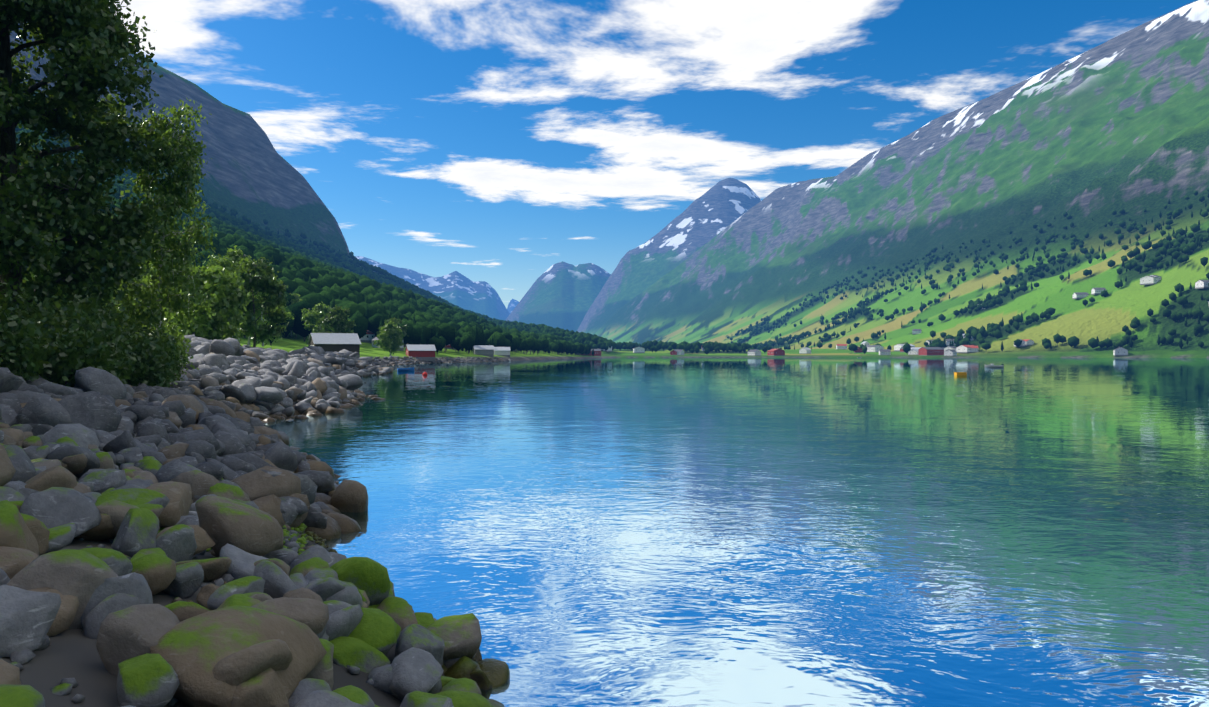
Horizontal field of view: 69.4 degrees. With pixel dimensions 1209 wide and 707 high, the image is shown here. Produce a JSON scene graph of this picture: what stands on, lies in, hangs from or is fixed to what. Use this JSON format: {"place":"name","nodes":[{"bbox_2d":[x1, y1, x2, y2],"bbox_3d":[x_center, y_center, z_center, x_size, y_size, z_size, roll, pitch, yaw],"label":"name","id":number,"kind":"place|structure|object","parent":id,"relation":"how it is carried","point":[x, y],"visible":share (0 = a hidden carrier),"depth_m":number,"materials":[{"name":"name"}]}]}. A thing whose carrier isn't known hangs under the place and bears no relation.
{"place":"outdoors","nodes":[
{"label":"outdoors","id":0,"kind":"place"},
{"bbox_2d":[1,0,1208,706],"bbox_3d":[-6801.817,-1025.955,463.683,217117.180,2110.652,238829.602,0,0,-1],"label":"mountain terrain","id":1,"kind":"structure","parent":0,"point":[1089,140],"depth_m":2772.99,"materials":[{"name":"green plant"}]},
{"bbox_2d":[24,233,92,294],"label":"tree","id":2,"kind":"object","parent":1,"relation":"on","point":[34,276],"visible":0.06,"depth_m":74.98,"materials":[{"name":"green plant"}]},
{"bbox_2d":[0,279,192,387],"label":"bush","id":3,"kind":"object","parent":1,"relation":"on","point":[43,342],"visible":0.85,"depth_m":26.32,"materials":[{"name":"green plant"}]},
{"bbox_2d":[0,0,195,324],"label":"tree","id":4,"kind":"object","parent":1,"relation":"on","point":[90,39],"visible":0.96,"depth_m":32.84,"materials":[{"name":"green plant"}]},
{"bbox_2d":[76,235,145,310],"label":"tree","id":5,"kind":"object","parent":1,"relation":"on","point":[111,272],"visible":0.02,"depth_m":96.70,"materials":[{"name":"green plant"}]},
{"bbox_2d":[112,250,154,301],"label":"tree","id":6,"kind":"object","parent":1,"relation":"on","point":[149,272],"visible":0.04,"depth_m":120.45,"materials":[{"name":"green plant"}]},
{"bbox_2d":[109,97,221,382],"bbox_3d":[-18.674,-4.382,37.331,4.537,13.391,4.881,0,0,-1],"label":"birch tree","id":7,"kind":"object","parent":1,"relation":"on","point":[173,194],"visible":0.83,"depth_m":37.09,"materials":[{"name":"green plant"}]},
{"bbox_2d":[135,258,199,331],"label":"tree","id":8,"kind":"object","parent":1,"relation":"on","point":[155,269],"visible":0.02,"depth_m":109.61,"materials":[{"name":"green plant"}]},
{"bbox_2d":[0,367,367,539],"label":"rocks","id":9,"kind":"object","parent":1,"relation":"on","point":[216,433],"visible":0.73,"depth_m":17.57,"materials":[{"name":"grey stone"}]},
{"bbox_2d":[165,265,251,339],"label":"tree","id":10,"kind":"object","parent":1,"relation":"on","point":[225,288],"visible":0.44,"depth_m":84.13,"materials":[{"name":"green plant"}]},
{"bbox_2d":[184,264,246,345],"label":"tree","id":11,"kind":"object","parent":1,"relation":"on","point":[236,324],"depth_m":99.15,"materials":[{"name":"green plant"}]},
{"bbox_2d":[205,245,281,339],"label":"tree","id":12,"kind":"object","parent":1,"relation":"on","point":[236,259],"visible":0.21,"depth_m":147.01,"materials":[{"name":"green plant"}]},
{"bbox_2d":[0,422,509,706],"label":"rocks","id":13,"kind":"object","parent":1,"relation":"on","point":[269,619],"visible":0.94,"depth_m":7.29,"materials":[{"name":"grey stone"}]},
{"bbox_2d":[233,271,284,345],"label":"tree","id":14,"kind":"object","parent":1,"relation":"on","point":[257,316],"depth_m":173.13,"materials":[{"name":"green plant"}]},
{"bbox_2d":[231,257,288,346],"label":"tree","id":15,"kind":"object","parent":1,"relation":"on","point":[254,276],"visible":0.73,"depth_m":126.52,"materials":[{"name":"green plant"}]},
{"bbox_2d":[259,303,293,345],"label":"tree","id":16,"kind":"object","parent":1,"relation":"on","point":[289,315],"depth_m":213.24,"materials":[{"name":"green plant"}]},
{"bbox_2d":[289,293,302,335],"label":"tree","id":17,"kind":"object","parent":1,"relation":"on","point":[297,299],"visible":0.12,"depth_m":356.47,"materials":[{"name":"green plant"}]},
{"bbox_2d":[15,121,615,350],"bbox_3d":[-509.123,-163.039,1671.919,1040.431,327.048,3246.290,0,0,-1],"label":"forest trees","id":18,"kind":"object","parent":1,"relation":"on","point":[369,298],"visible":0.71,"depth_m":685.52,"materials":[{"name":"green plant"}]},
{"bbox_2d":[301,302,333,342],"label":"tree","id":19,"kind":"object","parent":1,"relation":"on","point":[316,313],"visible":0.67,"depth_m":296.11,"materials":[{"name":"green plant"}]},
{"bbox_2d":[307,333,360,357],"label":"dark boathouse","id":20,"kind":"object","parent":1,"relation":"on","point":[334,342],"visible":0.56,"depth_m":202.46,"materials":[{"name":"metal"}]},
{"bbox_2d":[316,305,355,332],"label":"tree","id":21,"kind":"object","parent":1,"relation":"on","point":[335,315],"visible":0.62,"depth_m":268.82,"materials":[{"name":"green plant"}]},
{"bbox_2d":[175,331,502,419],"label":"shore rocks","id":22,"kind":"object","parent":1,"relation":"on","point":[316,380],"depth_m":55.94,"materials":[{"name":"grey stone"}]},
{"bbox_2d":[360,330,374,342],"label":"house","id":23,"kind":"structure","parent":1,"relation":"on","point":[369,336],"depth_m":424.65,"materials":[{"name":"tile"}]},
{"bbox_2d":[371,337,403,350],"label":"house","id":24,"kind":"structure","parent":1,"relation":"on","point":[376,339],"depth_m":397.09,"materials":[{"name":"wood"}]},
{"bbox_2d":[374,321,403,355],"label":"tree","id":25,"kind":"object","parent":1,"relation":"on","point":[389,337],"visible":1,"depth_m":331.41,"materials":[{"name":"green plant"}]},
{"bbox_2d":[376,317,408,345],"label":"tree","id":26,"kind":"object","parent":1,"relation":"on","point":[403,328],"visible":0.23,"depth_m":381.10,"materials":[{"name":"green plant"}]},
{"bbox_2d":[405,344,435,360],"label":"red boathouse","id":27,"kind":"object","parent":1,"relation":"on","point":[425,352],"visible":0.77,"depth_m":363.44,"materials":[{"name":"wood"}]},
{"bbox_2d":[348,318,593,355],"bbox_3d":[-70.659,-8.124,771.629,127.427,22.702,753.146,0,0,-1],"label":"shore trees","id":28,"kind":"object","parent":1,"relation":"on","point":[439,335],"visible":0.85,"depth_m":492.49,"materials":[{"name":"green plant"}]},
{"bbox_2d":[472,345,493,356],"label":"grey boathouse","id":29,"kind":"object","parent":1,"relation":"on","point":[485,350],"visible":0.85,"depth_m":465.94,"materials":[{"name":"wood"}]},
{"bbox_2d":[494,347,510,357],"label":"white boathouse","id":30,"kind":"object","parent":1,"relation":"on","point":[502,351],"visible":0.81,"depth_m":515.73,"materials":[{"name":"wood"}]},
{"bbox_2d":[582,349,601,355],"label":"red warehouse","id":31,"kind":"structure","parent":1,"relation":"on","point":[597,352],"depth_m":1107.41,"materials":[{"name":"wood"}]},
{"bbox_2d":[633,347,644,352],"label":"house","id":32,"kind":"structure","parent":1,"relation":"on","point":[638,350],"depth_m":1515.89,"materials":[{"name":"wood"}]},
{"bbox_2d":[670,350,676,354],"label":"house","id":33,"kind":"structure","parent":1,"relation":"on","point":[673,352],"depth_m":1445.15,"materials":[{"name":"wood"}]},
{"bbox_2d":[676,349,683,354],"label":"house","id":34,"kind":"structure","parent":1,"relation":"on","point":[680,352],"depth_m":1443.51,"materials":[{"name":"wood"}]},
{"bbox_2d":[748,349,760,355],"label":"house","id":35,"kind":"structure","parent":1,"relation":"on","point":[757,352],"depth_m":1400.28,"materials":[{"name":"wood"}]},
{"bbox_2d":[767,349,784,355],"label":"house","id":36,"kind":"structure","parent":1,"relation":"on","point":[776,352],"depth_m":1395.99,"materials":[{"name":"wood"}]},
{"bbox_2d":[799,347,810,353],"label":"house","id":37,"kind":"structure","parent":1,"relation":"on","point":[805,350],"depth_m":1524.93,"materials":[{"name":"wood"}]},
{"bbox_2d":[836,344,846,348],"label":"house","id":38,"kind":"structure","parent":1,"relation":"on","point":[841,346],"depth_m":1713.11,"materials":[{"name":"wood"}]},
{"bbox_2d":[854,346,861,352],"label":"house","id":39,"kind":"structure","parent":1,"relation":"on","point":[859,350],"depth_m":1508.76,"materials":[{"name":"wood"}]},
{"bbox_2d":[866,345,883,351],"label":"house","id":40,"kind":"structure","parent":1,"relation":"on","point":[873,348],"depth_m":1521.27,"materials":[{"name":"wood"}]},
{"bbox_2d":[879,349,890,354],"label":"house","id":41,"kind":"structure","parent":1,"relation":"on","point":[884,351],"depth_m":1371.67,"materials":[{"name":"wood"}]},
{"bbox_2d":[592,188,1208,353],"bbox_3d":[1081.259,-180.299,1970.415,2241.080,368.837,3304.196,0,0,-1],"label":"trees","id":42,"kind":"object","parent":1,"relation":"on","point":[994,330],"visible":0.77,"depth_m":1686.82,"materials":[{"name":"green plant"}]},
{"bbox_2d":[894,344,914,350],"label":"house","id":43,"kind":"structure","parent":1,"relation":"on","point":[897,347],"depth_m":1494.38,"materials":[{"name":"wood"}]},
{"bbox_2d":[908,349,917,354],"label":"house","id":44,"kind":"structure","parent":1,"relation":"on","point":[913,352],"depth_m":1356.55,"materials":[{"name":"wood"}]},
{"bbox_2d":[912,329,921,334],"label":"house","id":45,"kind":"structure","parent":1,"relation":"on","point":[916,331],"depth_m":1727.72,"materials":[{"name":"stone"}]},
{"bbox_2d":[918,347,943,355],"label":"barn","id":46,"kind":"structure","parent":1,"relation":"on","point":[926,351],"depth_m":1319.59,"materials":[{"name":"wood"}]},
{"bbox_2d":[944,346,955,350],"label":"house","id":47,"kind":"structure","parent":1,"relation":"on","point":[950,347],"depth_m":1345.15,"materials":[{"name":"wood"}]},
{"bbox_2d":[944,349,956,355],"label":"house","id":48,"kind":"structure","parent":1,"relation":"on","point":[950,352],"depth_m":1282.74,"materials":[{"name":"wood"}]},
{"bbox_2d":[946,339,955,345],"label":"house","id":49,"kind":"structure","parent":1,"relation":"on","point":[947,342],"depth_m":1428.24,"materials":[{"name":"wood"}]},
{"bbox_2d":[956,345,973,352],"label":"house","id":50,"kind":"structure","parent":1,"relation":"on","point":[963,349],"depth_m":1316.48,"materials":[{"name":"wood"}]},
{"bbox_2d":[969,346,978,352],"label":"house","id":51,"kind":"structure","parent":1,"relation":"on","point":[973,349],"depth_m":1310.64,"materials":[{"name":"tile"}]},
{"bbox_2d":[1014,339,1025,346],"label":"house","id":52,"kind":"structure","parent":1,"relation":"on","point":[1022,344],"depth_m":1278.27,"materials":[{"name":"wood"}]},
{"bbox_2d":[1024,339,1033,345],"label":"house","id":53,"kind":"structure","parent":1,"relation":"on","point":[1029,342],"depth_m":1276.51,"materials":[{"name":"tile"}]},
{"bbox_2d":[1073,292,1088,298],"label":"house","id":54,"kind":"structure","parent":1,"relation":"on","point":[1078,295],"depth_m":1425.89,"materials":[{"name":"wood"}]},
{"bbox_2d":[1091,287,1105,294],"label":"house","id":55,"kind":"structure","parent":1,"relation":"on","point":[1096,291],"depth_m":1399.10,"materials":[{"name":"wood"}]},
{"bbox_2d":[1113,346,1127,355],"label":"house","id":56,"kind":"structure","parent":1,"relation":"on","point":[1120,351],"depth_m":1138.68,"materials":[{"name":"wood"}]},
{"bbox_2d":[1140,276,1160,284],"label":"house","id":57,"kind":"structure","parent":1,"relation":"on","point":[1148,280],"depth_m":1303.26,"materials":[{"name":"wood"}]},
{"bbox_2d":[1195,279,1208,288],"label":"house","id":58,"kind":"structure","parent":1,"relation":"on","point":[1201,284],"depth_m":1169.85,"materials":[{"name":"stone"}]},
{"bbox_2d":[109,0,1196,308],"label":"sky","id":59,"kind":"structure","parent":0,"point":[498,143],"materials":[{"name":"blue"}]},
{"bbox_2d":[263,357,1208,706],"bbox_3d":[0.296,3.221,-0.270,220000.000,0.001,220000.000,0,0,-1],"label":"fjord water","id":60,"kind":"structure","parent":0,"point":[695,531],"depth_m":16.74,"materials":[{"name":"blue liquid"}]},
{"bbox_2d":[397,367,413,370],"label":"blue rowing boat","id":61,"kind":"object","parent":60,"relation":"on","point":[405,369],"visible":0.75,"depth_m":179.55,"materials":[{"name":"blue"}]},
{"bbox_2d":[954,371,966,374],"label":"orange raft","id":62,"kind":"object","parent":60,"relation":"on","point":[960,373],"visible":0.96,"depth_m":141.22,"materials":[{"name":"orange"}]},
{"bbox_2d":[985,364,1003,367],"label":"white motor boat","id":63,"kind":"object","parent":60,"relation":"on","point":[994,366],"visible":0.88,"depth_m":233.06,"materials":[{"name":"white"}]}
]}

